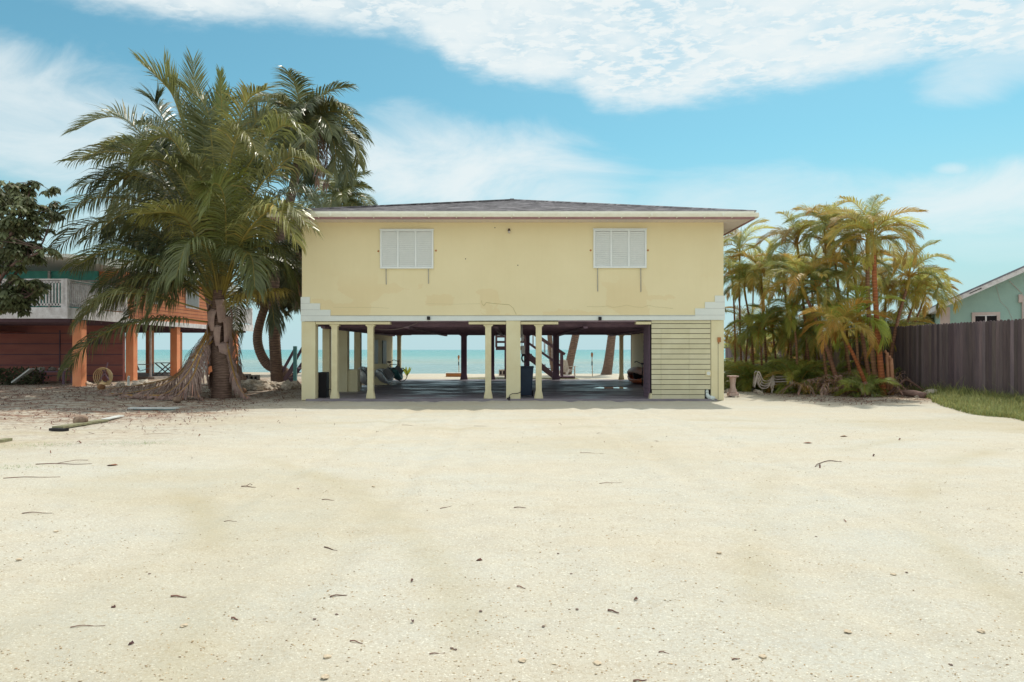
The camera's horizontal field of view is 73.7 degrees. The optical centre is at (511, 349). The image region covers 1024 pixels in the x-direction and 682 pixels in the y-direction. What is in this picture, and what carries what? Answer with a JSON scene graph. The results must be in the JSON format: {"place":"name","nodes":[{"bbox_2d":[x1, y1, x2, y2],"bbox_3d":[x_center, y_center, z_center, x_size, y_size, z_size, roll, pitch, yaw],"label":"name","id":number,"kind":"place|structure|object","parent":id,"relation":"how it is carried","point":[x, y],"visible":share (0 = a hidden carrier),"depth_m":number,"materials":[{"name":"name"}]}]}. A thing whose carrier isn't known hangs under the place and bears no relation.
{"place":"outdoors","nodes":[
{"label":"outdoors","id":0,"kind":"place"},
{"bbox_2d":[155,362,169,375],"bbox_3d":[-19.200,1.085,37.800,1.000,0.729,0.800,0,0,0],"label":"patio table","id":1,"kind":"object","parent":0,"point":[163,368],"visible":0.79,"depth_m":37.50,"materials":[{"name":"grey metal"}]},
{"bbox_2d":[318,372,330,397],"bbox_3d":[-6.284,1.190,23.095,0.452,0.860,0.370,0,0,0],"label":"trash bin","id":2,"kind":"object","parent":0,"point":[323,385],"visible":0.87,"depth_m":22.91,"materials":[{"name":"black plastic"}]},
{"bbox_2d":[125,350,724,373],"bbox_3d":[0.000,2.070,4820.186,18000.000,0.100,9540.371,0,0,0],"label":"sea","id":3,"kind":"structure","parent":0,"point":[430,361],"depth_m":126.68,"materials":[{"name":"liquid"}]},
{"bbox_2d":[446,372,460,376],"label":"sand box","id":4,"kind":"object","parent":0,"point":[453,374],"visible":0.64,"depth_m":41.50,"materials":[{"name":"brown wood"}]},
{"bbox_2d":[306,379,716,401],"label":"concrete floor","id":5,"kind":"structure","parent":0,"point":[438,390],"depth_m":26.35,"materials":[{"name":"grey concrete"}]},
{"bbox_2d":[358,366,375,384],"bbox_3d":[-6.153,1.074,28.908,0.600,0.850,2.900,-27,1,-2],"label":"kayak","id":6,"kind":"object","parent":5,"relation":"on","point":[363,375],"visible":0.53,"depth_m":27.96,"materials":[{"name":"grey plastic"}]},
{"bbox_2d":[375,367,394,382],"bbox_3d":[-5.644,1.127,30.394,0.525,0.800,2.900,-38,-1,1],"label":"kayak","id":7,"kind":"object","parent":5,"relation":"on","point":[386,375],"visible":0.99,"depth_m":30.45,"materials":[{"name":"grey plastic"}]},
{"bbox_2d":[389,365,403,379],"bbox_3d":[-5.520,1.095,32.618,0.850,0.562,2.600,40,-4,-4],"label":"kayak","id":8,"kind":"object","parent":5,"relation":"on","point":[397,370],"visible":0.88,"depth_m":31.89,"materials":[{"name":"teal plastic"}]},
{"bbox_2d":[387,359,407,380],"bbox_3d":[-6.104,1.067,34.850,1.655,1.126,0.665,0,0,3],"label":"bicycle","id":9,"kind":"object","parent":5,"relation":"on","point":[399,366],"visible":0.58,"depth_m":34.77,"materials":[{"name":"grey metal"}]},
{"bbox_2d":[521,366,533,395],"bbox_3d":[0.460,1.095,23.420,0.580,1.049,0.720,0,0,0],"label":"wheelie bin","id":10,"kind":"object","parent":5,"relation":"on","point":[526,377],"visible":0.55,"depth_m":23.12,"materials":[{"name":"blue plastic"}]},
{"bbox_2d":[627,375,641,383],"bbox_3d":[6.094,1.383,32.400,0.800,0.475,2.900,0,0,-11],"label":"kayak","id":11,"kind":"object","parent":5,"relation":"on","point":[634,380],"visible":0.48,"depth_m":32.33,"materials":[{"name":"black plastic"}]},
{"bbox_2d":[627,367,643,377],"bbox_3d":[5.981,1.083,32.100,0.800,0.525,2.900,0,0,-9],"label":"kayak","id":12,"kind":"object","parent":11,"relation":"on","point":[635,372],"visible":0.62,"depth_m":32.09,"materials":[{"name":"black plastic"}]},
{"bbox_2d":[0,372,1023,681],"bbox_3d":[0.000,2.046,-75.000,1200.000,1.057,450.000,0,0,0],"label":"sand ground","id":13,"kind":"structure","parent":0,"point":[424,540],"depth_m":5.90,"materials":[{"name":"beige sand"}]},
{"bbox_2d":[0,438,12,442],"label":"grey board","id":14,"kind":"object","parent":13,"relation":"on","point":[2,440],"visible":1,"depth_m":12.28,"materials":[{"name":"brown wood"}]},
{"bbox_2d":[11,368,34,382],"bbox_3d":[-21.562,1.150,30.100,0.836,0.648,0.320,0,0,0],"label":"leaning plank","id":15,"kind":"object","parent":13,"relation":"on","point":[25,373],"visible":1,"depth_m":30.03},
{"bbox_2d":[0,366,51,384],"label":"shrub","id":16,"kind":"object","parent":13,"relation":"on","point":[28,379],"visible":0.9,"depth_m":30.45,"materials":[{"name":"green plant"}]},
{"bbox_2d":[0,180,69,317],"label":"broadleaf tree","id":17,"kind":"object","parent":13,"relation":"on","point":[19,295],"visible":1,"depth_m":21.64,"materials":[{"name":"green plant"}]},
{"bbox_2d":[32,371,71,383],"bbox_3d":[-20.949,1.310,31.150,1.453,0.680,0.700,0,0,0],"label":"work bench","id":18,"kind":"object","parent":13,"relation":"on","point":[63,377],"visible":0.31,"depth_m":30.81,"materials":[{"name":"grey wood"}]},
{"bbox_2d":[49,428,68,430],"bbox_3d":[-9.203,1.626,13.864,0.431,0.051,0.100,0,0,19],"label":"charred block","id":19,"kind":"object","parent":13,"relation":"on","point":[58,429],"depth_m":13.84,"materials":[{"name":"black wood"}]},
{"bbox_2d":[52,419,108,427],"bbox_3d":[-9.361,1.615,14.862,0.240,0.064,1.565,0,0,1],"label":"weathered board","id":20,"kind":"object","parent":13,"relation":"on","point":[81,424],"visible":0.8,"depth_m":14.68,"materials":[{"name":"brown wood"}]},
{"bbox_2d":[73,415,87,422],"bbox_3d":[-9.466,1.551,14.976,0.286,0.236,0.253,0,0,23],"label":"coconut","id":21,"kind":"object","parent":13,"relation":"on","point":[80,418],"visible":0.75,"depth_m":14.89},
{"bbox_2d":[93,363,112,384],"bbox_3d":[-18.218,1.118,29.946,1.365,1.090,0.442,0,0,-9],"label":"hose reel","id":22,"kind":"object","parent":13,"relation":"on","point":[103,370],"visible":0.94,"depth_m":30.06,"materials":[{"name":"beige plastic"}]},
{"bbox_2d":[0,254,252,386],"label":"orange house","id":23,"kind":"structure","parent":13,"relation":"on","point":[39,337],"depth_m":33.50,"materials":[{"name":"paint"}]},
{"bbox_2d":[185,288,198,309],"bbox_3d":[-18.439,-3.000,39.400,0.059,1.300,1.600,0,0,0],"label":"window","id":24,"kind":"structure","parent":23,"relation":"in","point":[194,302],"depth_m":39.33,"materials":[{"name":"grey glass"}]},
{"bbox_2d":[131,379,147,385],"bbox_3d":[-16.052,1.530,29.440,0.758,0.546,0.726,13,6,26],"label":"beach rock","id":25,"kind":"object","parent":13,"relation":"on","point":[140,381],"visible":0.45,"depth_m":29.32,"materials":[{"name":"beige stone"}]},
{"bbox_2d":[127,407,179,409],"bbox_3d":[-9.726,1.604,18.526,1.320,0.064,0.220,0,0,2],"label":"white plank","id":26,"kind":"object","parent":13,"relation":"on","point":[154,408],"visible":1,"depth_m":18.47,"materials":[{"name":"white wood"}]},
{"bbox_2d":[172,396,181,402],"bbox_3d":[-10.259,1.538,20.909,0.267,0.206,0.224,0,0,0],"label":"coconut","id":27,"kind":"object","parent":13,"relation":"on","point":[176,399],"visible":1,"depth_m":20.84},
{"bbox_2d":[95,114,274,379],"bbox_3d":[-13.809,-3.885,29.493,7.195,11.767,7.890,0,0,0],"label":"coconut palm","id":28,"kind":"object","parent":13,"relation":"on","point":[123,137],"visible":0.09,"depth_m":27.83,"materials":[{"name":"green plant"}]},
{"bbox_2d":[40,46,338,400],"bbox_3d":[-11.238,-4.536,24.131,11.314,12.960,8.403,0,0,0],"label":"coconut palm","id":29,"kind":"object","parent":13,"relation":"on","point":[214,213],"visible":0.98,"depth_m":22.99,"materials":[{"name":"green plant"}]},
{"bbox_2d":[245,384,253,390],"bbox_3d":[-10.220,1.502,26.588,0.423,0.293,0.400,-5,16,-33],"label":"beach rock","id":30,"kind":"object","parent":13,"relation":"on","point":[249,387],"visible":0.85,"depth_m":26.48,"materials":[{"name":"grey stone"}]},
{"bbox_2d":[244,379,255,384],"bbox_3d":[-10.498,1.396,27.229,0.655,0.440,0.594,0,0,19],"label":"beach rock","id":31,"kind":"object","parent":13,"relation":"on","point":[249,381],"visible":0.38,"depth_m":27.15,"materials":[{"name":"grey stone"}]},
{"bbox_2d":[253,383,265,390],"bbox_3d":[-9.943,1.517,26.736,0.471,0.381,0.522,0,0,42],"label":"beach rock","id":32,"kind":"object","parent":13,"relation":"on","point":[259,387],"visible":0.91,"depth_m":26.60,"materials":[{"name":"beige stone"}]},
{"bbox_2d":[228,207,325,382],"bbox_3d":[-10.990,-2.474,32.953,5.608,8.902,6.010,0,0,0],"label":"coconut palm","id":33,"kind":"object","parent":13,"relation":"on","point":[261,354],"visible":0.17,"depth_m":32.79,"materials":[{"name":"green plant"}]},
{"bbox_2d":[281,384,291,389],"bbox_3d":[-9.164,1.567,27.698,0.435,0.374,0.445,0,0,-14],"label":"beach rock","id":34,"kind":"object","parent":13,"relation":"on","point":[286,387],"visible":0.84,"depth_m":27.56,"materials":[{"name":"beige stone"}]},
{"bbox_2d":[282,346,300,381],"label":"side steps","id":35,"kind":"structure","parent":13,"relation":"on","point":[294,369],"depth_m":30.57,"materials":[{"name":"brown wood"}]},
{"bbox_2d":[237,65,374,381],"bbox_3d":[-9.320,-5.082,30.492,6.140,13.829,5.995,0,0,0],"label":"coconut palm","id":36,"kind":"object","parent":13,"relation":"on","point":[326,117],"visible":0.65,"depth_m":29.87,"materials":[{"name":"green plant"}]},
{"bbox_2d":[295,168,377,208],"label":"coconut palm","id":37,"kind":"object","parent":13,"relation":"on","point":[339,197],"visible":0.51,"depth_m":44.07,"materials":[{"name":"green plant"}]},
{"bbox_2d":[0,384,1023,521],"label":"leaf litter","id":38,"kind":"object","parent":13,"relation":"on","point":[77,387],"visible":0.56,"depth_m":21.14,"materials":[{"name":"brown plant"}]},
{"bbox_2d":[267,198,758,399],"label":"stilt house","id":39,"kind":"structure","parent":13,"relation":"on","point":[649,279],"depth_m":22.46,"materials":[{"name":"paint"}]},
{"bbox_2d":[468,377,577,378],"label":"boardwalk","id":40,"kind":"structure","parent":13,"relation":"on","point":[503,378],"depth_m":38.31,"materials":[{"name":"brown wood"}]},
{"bbox_2d":[495,335,574,378],"bbox_3d":[1.282,0.141,38.550,4.433,3.059,1.300,0,0,0],"label":"outdoor staircase","id":41,"kind":"structure","parent":40,"relation":"on","point":[547,371],"depth_m":38.03,"materials":[{"name":"brown wood"}]},
{"bbox_2d":[547,335,552,370],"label":"coconut palm","id":42,"kind":"object","parent":13,"relation":"on","point":[549,338],"visible":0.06,"depth_m":43.86,"materials":[{"name":"brown plant"}]},
{"bbox_2d":[559,359,575,375],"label":"beach chair","id":43,"kind":"object","parent":13,"relation":"on","point":[566,369],"visible":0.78,"depth_m":42.68,"materials":[{"name":"white plastic"}]},
{"bbox_2d":[563,335,578,374],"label":"coconut palm","id":44,"kind":"object","parent":13,"relation":"on","point":[571,353],"visible":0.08,"depth_m":44.78,"materials":[{"name":"brown plant"}]},
{"bbox_2d":[600,335,615,374],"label":"coconut palm","id":45,"kind":"object","parent":13,"relation":"on","point":[608,360],"visible":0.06,"depth_m":44.75,"materials":[{"name":"brown plant"}]},
{"bbox_2d":[727,375,738,395],"bbox_3d":[7.957,1.305,24.600,0.340,0.730,0.340,0,0,0],"label":"garden pedestal","id":46,"kind":"object","parent":13,"relation":"on","point":[732,391],"visible":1,"depth_m":24.50,"materials":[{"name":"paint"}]},
{"bbox_2d":[724,246,757,361],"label":"areca palm","id":47,"kind":"object","parent":13,"relation":"on","point":[733,259],"visible":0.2,"depth_m":30.91,"materials":[{"name":"plant"}]},
{"bbox_2d":[724,329,759,363],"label":"areca palm","id":48,"kind":"object","parent":13,"relation":"on","point":[737,350],"visible":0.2,"depth_m":33.32,"materials":[{"name":"plant"}]},
{"bbox_2d":[724,304,762,361],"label":"areca palm","id":49,"kind":"object","parent":13,"relation":"on","point":[751,312],"visible":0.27,"depth_m":30.83,"materials":[{"name":"plant"}]},
{"bbox_2d":[724,359,764,386],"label":"shrub palm","id":50,"kind":"object","parent":13,"relation":"on","point":[726,362],"visible":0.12,"depth_m":29.46,"materials":[{"name":"plant"}]},
{"bbox_2d":[724,357,764,383],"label":"shrub palm","id":51,"kind":"object","parent":13,"relation":"on","point":[730,359],"visible":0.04,"depth_m":32.34,"materials":[{"name":"plant"}]},
{"bbox_2d":[724,218,775,360],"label":"areca palm","id":52,"kind":"object","parent":13,"relation":"on","point":[738,238],"visible":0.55,"depth_m":29.96,"materials":[{"name":"plant"}]},
{"bbox_2d":[725,252,775,361],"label":"areca palm","id":53,"kind":"object","parent":13,"relation":"on","point":[765,287],"visible":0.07,"depth_m":32.74,"materials":[{"name":"plant"}]},
{"bbox_2d":[724,258,781,370],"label":"areca palm","id":54,"kind":"object","parent":13,"relation":"on","point":[736,288],"visible":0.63,"depth_m":28.78,"materials":[{"name":"plant"}]},
{"bbox_2d":[724,305,788,364],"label":"areca palm","id":55,"kind":"object","parent":13,"relation":"on","point":[742,337],"visible":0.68,"depth_m":27.30,"materials":[{"name":"plant"}]},
{"bbox_2d":[724,358,790,391],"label":"shrub palm","id":56,"kind":"object","parent":13,"relation":"on","point":[745,376],"visible":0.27,"depth_m":27.66,"materials":[{"name":"plant"}]},
{"bbox_2d":[724,244,795,362],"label":"areca palm","id":57,"kind":"object","parent":13,"relation":"on","point":[752,278],"visible":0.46,"depth_m":28.45,"materials":[{"name":"plant"}]},
{"bbox_2d":[742,334,792,362],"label":"areca palm","id":58,"kind":"object","parent":13,"relation":"on","point":[770,345],"visible":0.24,"depth_m":32.95,"materials":[{"name":"plant"}]},
{"bbox_2d":[753,380,790,392],"bbox_3d":[9.900,1.373,25.993,1.345,0.538,0.616,0,0,14],"label":"sun lounger","id":59,"kind":"object","parent":13,"relation":"on","point":[766,387],"visible":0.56,"depth_m":25.84,"materials":[{"name":"white plastic"}]},
{"bbox_2d":[753,376,790,390],"bbox_3d":[9.921,1.278,25.994,1.345,0.538,0.616,0,0,13],"label":"sun lounger","id":60,"kind":"object","parent":13,"relation":"on","point":[765,385],"visible":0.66,"depth_m":25.81,"materials":[{"name":"white plastic"}]},
{"bbox_2d":[754,374,792,386],"bbox_3d":[9.941,1.183,25.994,1.345,0.538,0.616,0,0,11],"label":"sun lounger","id":61,"kind":"object","parent":60,"relation":"on","point":[770,380],"visible":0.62,"depth_m":25.78,"materials":[{"name":"white plastic"}]},
{"bbox_2d":[754,371,793,385],"bbox_3d":[9.961,1.088,25.995,1.345,0.538,0.616,0,0,9],"label":"sun lounger","id":62,"kind":"object","parent":61,"relation":"on","point":[768,377],"visible":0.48,"depth_m":25.80,"materials":[{"name":"white plastic"}]},
{"bbox_2d":[726,353,818,392],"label":"shrub palm","id":63,"kind":"object","parent":13,"relation":"on","point":[763,374],"visible":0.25,"depth_m":26.77,"materials":[{"name":"plant"}]},
{"bbox_2d":[740,303,807,364],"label":"areca palm","id":64,"kind":"object","parent":13,"relation":"on","point":[777,328],"visible":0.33,"depth_m":27.68,"materials":[{"name":"plant"}]},
{"bbox_2d":[744,236,816,366],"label":"areca palm","id":65,"kind":"object","parent":13,"relation":"on","point":[777,257],"visible":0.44,"depth_m":27.14,"materials":[{"name":"plant"}]},
{"bbox_2d":[749,352,817,375],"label":"shrub palm","id":66,"kind":"object","parent":13,"relation":"on","point":[768,357],"visible":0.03,"depth_m":29.65,"materials":[{"name":"plant"}]},
{"bbox_2d":[757,309,816,369],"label":"areca palm","id":67,"kind":"object","parent":13,"relation":"on","point":[769,340],"visible":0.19,"depth_m":29.00,"materials":[{"name":"plant"}]},
{"bbox_2d":[751,355,831,393],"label":"shrub palm","id":68,"kind":"object","parent":13,"relation":"on","point":[796,368],"visible":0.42,"depth_m":25.45,"materials":[{"name":"plant"}]},
{"bbox_2d":[761,286,829,385],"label":"areca palm","id":69,"kind":"object","parent":13,"relation":"on","point":[787,323],"visible":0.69,"depth_m":25.76,"materials":[{"name":"plant"}]},
{"bbox_2d":[754,210,841,365],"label":"areca palm","id":70,"kind":"object","parent":13,"relation":"on","point":[779,231],"visible":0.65,"depth_m":26.64,"materials":[{"name":"plant"}]},
{"bbox_2d":[763,359,833,393],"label":"areca palm","id":71,"kind":"object","parent":13,"relation":"on","point":[768,389],"visible":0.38,"depth_m":25.39,"materials":[{"name":"plant"}]},
{"bbox_2d":[758,253,851,393],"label":"areca palm","id":72,"kind":"object","parent":13,"relation":"on","point":[799,274],"visible":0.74,"depth_m":24.51,"materials":[{"name":"plant"}]},
{"bbox_2d":[767,307,845,366],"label":"areca palm","id":73,"kind":"object","parent":13,"relation":"on","point":[809,339],"visible":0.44,"depth_m":26.71,"materials":[{"name":"plant"}]},
{"bbox_2d":[773,246,851,361],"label":"areca palm","id":74,"kind":"object","parent":13,"relation":"on","point":[820,251],"visible":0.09,"depth_m":28.45,"materials":[{"name":"plant"}]},
{"bbox_2d":[776,261,856,387],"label":"areca palm","id":75,"kind":"object","parent":13,"relation":"on","point":[819,275],"visible":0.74,"depth_m":24.37,"materials":[{"name":"plant"}]},
{"bbox_2d":[785,321,849,367],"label":"areca palm","id":76,"kind":"object","parent":13,"relation":"on","point":[800,350],"visible":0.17,"depth_m":28.25,"materials":[{"name":"plant"}]},
{"bbox_2d":[787,199,861,371],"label":"areca palm","id":77,"kind":"object","parent":13,"relation":"on","point":[813,209],"visible":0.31,"depth_m":26.22,"materials":[{"name":"plant"}]},
{"bbox_2d":[800,286,861,337],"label":"areca palm","id":78,"kind":"object","parent":13,"relation":"on","point":[812,304],"visible":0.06,"depth_m":26.83,"materials":[{"name":"plant"}]},
{"bbox_2d":[810,360,854,385],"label":"shrub palm","id":79,"kind":"object","parent":13,"relation":"on","point":[838,366],"visible":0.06,"depth_m":26.58,"materials":[{"name":"plant"}]},
{"bbox_2d":[810,368,871,393],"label":"areca palm","id":80,"kind":"object","parent":13,"relation":"on","point":[850,375],"visible":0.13,"depth_m":25.18,"materials":[{"name":"plant"}]},
{"bbox_2d":[797,297,892,395],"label":"areca palm","id":81,"kind":"object","parent":13,"relation":"on","point":[835,325],"visible":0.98,"depth_m":22.73,"materials":[{"name":"plant"}]},
{"bbox_2d":[780,371,911,396],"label":"dead fronds","id":82,"kind":"object","parent":13,"relation":"on","point":[824,383],"visible":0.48,"depth_m":24.07,"materials":[{"name":"brown plant"}]},
{"bbox_2d":[782,204,878,386],"bbox_3d":[11.992,-1.953,25.465,2.779,7.286,2.751,0,0,-19],"label":"areca palm","id":83,"kind":"object","parent":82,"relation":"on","point":[819,228],"visible":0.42,"depth_m":25.45,"materials":[{"name":"plant"}]},
{"bbox_2d":[804,234,896,393],"bbox_3d":[12.123,-1.184,24.467,3.292,5.732,3.028,0,0,0],"label":"areca palm","id":84,"kind":"object","parent":13,"relation":"on","point":[862,259],"visible":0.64,"depth_m":24.03,"materials":[{"name":"plant"}]},
{"bbox_2d":[819,251,885,368],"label":"areca palm","id":85,"kind":"object","parent":13,"relation":"on","point":[844,286],"visible":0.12,"depth_m":27.45,"materials":[{"name":"plant"}]},
{"bbox_2d":[838,364,872,380],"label":"areca palm","id":86,"kind":"object","parent":13,"relation":"on","point":[845,369],"visible":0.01,"depth_m":26.44,"materials":[{"name":"plant"}]},
{"bbox_2d":[815,283,905,390],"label":"areca palm","id":87,"kind":"object","parent":13,"relation":"on","point":[881,324],"visible":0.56,"depth_m":23.35,"materials":[{"name":"plant"}]},
{"bbox_2d":[832,314,894,374],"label":"areca palm","id":88,"kind":"object","parent":13,"relation":"on","point":[852,345],"visible":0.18,"depth_m":26.66,"materials":[{"name":"plant"}]},
{"bbox_2d":[832,370,902,397],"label":"shrub palm","id":89,"kind":"object","parent":13,"relation":"on","point":[859,385],"visible":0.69,"depth_m":22.91,"materials":[{"name":"plant"}]},
{"bbox_2d":[811,194,930,391],"bbox_3d":[12.390,-1.704,23.686,3.805,6.763,3.362,0,0,0],"label":"areca palm","id":90,"kind":"object","parent":13,"relation":"on","point":[855,215],"visible":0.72,"depth_m":23.48,"materials":[{"name":"plant"}]},
{"bbox_2d":[819,195,928,395],"bbox_3d":[12.172,-1.836,23.184,3.165,7.020,3.244,0,0,-35],"label":"areca palm","id":91,"kind":"object","parent":13,"relation":"on","point":[908,238],"visible":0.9,"depth_m":23.12,"materials":[{"name":"plant"}]},
{"bbox_2d":[725,318,1023,397],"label":"picket fence","id":92,"kind":"object","parent":13,"relation":"on","point":[988,355],"visible":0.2,"depth_m":21.36,"materials":[{"name":"wood"}]},
{"bbox_2d":[862,358,901,375],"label":"shrub palm","id":93,"kind":"object","parent":13,"relation":"on","point":[896,369],"visible":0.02,"depth_m":25.23,"materials":[{"name":"plant"}]},
{"bbox_2d":[884,350,889,394],"bbox_3d":[12.781,0.835,23.301,0.228,1.650,0.157,0,0,0],"label":"palm stump","id":94,"kind":"object","parent":13,"relation":"on","point":[887,369],"visible":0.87,"depth_m":23.25,"materials":[{"name":"wood"}]},
{"bbox_2d":[888,356,893,394],"bbox_3d":[12.871,0.932,23.201,0.227,1.452,0.157,0,0,0],"label":"palm stump","id":95,"kind":"object","parent":13,"relation":"on","point":[891,369],"visible":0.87,"depth_m":23.15,"materials":[{"name":"wood"}]},
{"bbox_2d":[844,264,940,317],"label":"areca palm","id":96,"kind":"object","parent":13,"relation":"on","point":[888,287],"visible":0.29,"depth_m":25.81,"materials":[{"name":"plant"}]},
{"bbox_2d":[851,308,934,351],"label":"areca palm","id":97,"kind":"object","parent":13,"relation":"on","point":[889,313],"visible":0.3,"depth_m":25.68,"materials":[{"name":"plant"}]},
{"bbox_2d":[887,379,924,394],"bbox_3d":[13.270,1.257,22.913,1.280,0.569,0.191,0,0,13],"label":"bent branch","id":98,"kind":"object","parent":13,"relation":"on","point":[895,388],"visible":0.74,"depth_m":22.93,"materials":[{"name":"brown wood"}]},
{"bbox_2d":[860,239,955,364],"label":"areca palm","id":99,"kind":"object","parent":13,"relation":"on","point":[939,271],"visible":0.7,"depth_m":24.85,"materials":[{"name":"plant"}]},
{"bbox_2d":[899,390,926,397],"bbox_3d":[13.085,1.440,22.297,0.213,0.245,1.022,0,0,-9],"label":"dead log","id":100,"kind":"object","parent":13,"relation":"on","point":[913,393],"visible":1,"depth_m":22.17,"materials":[{"name":"brown wood"}]},
{"bbox_2d":[864,262,962,325],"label":"areca palm","id":101,"kind":"object","parent":13,"relation":"on","point":[915,284],"visible":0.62,"depth_m":25.56,"materials":[{"name":"plant"}]},
{"bbox_2d":[900,304,934,325],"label":"coconut palm","id":102,"kind":"object","parent":13,"relation":"on","point":[928,316],"visible":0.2,"depth_m":32.83,"materials":[{"name":"green plant"}]},
{"bbox_2d":[893,275,958,321],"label":"areca palm","id":103,"kind":"object","parent":13,"relation":"on","point":[926,301],"visible":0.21,"depth_m":27.03,"materials":[{"name":"plant"}]},
{"bbox_2d":[925,266,1023,323],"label":"mint house","id":104,"kind":"structure","parent":13,"relation":"on","point":[999,298],"depth_m":29.07,"materials":[{"name":"paint"}]},
{"bbox_2d":[972,312,999,322],"bbox_3d":[20.300,-0.475,29.238,1.006,2.251,0.058,0,0,27],"label":"window","id":105,"kind":"structure","parent":104,"relation":"in","point":[976,316],"depth_m":29.23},
{"bbox_2d":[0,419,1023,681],"bbox_3d":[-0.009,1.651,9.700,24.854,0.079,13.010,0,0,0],"label":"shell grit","id":106,"kind":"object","parent":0,"point":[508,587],"visible":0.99,"depth_m":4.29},
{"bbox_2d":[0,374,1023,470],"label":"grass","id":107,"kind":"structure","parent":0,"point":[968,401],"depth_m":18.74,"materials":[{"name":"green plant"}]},
{"bbox_2d":[0,0,1023,349],"label":"sky","id":108,"kind":"structure","parent":0,"point":[768,107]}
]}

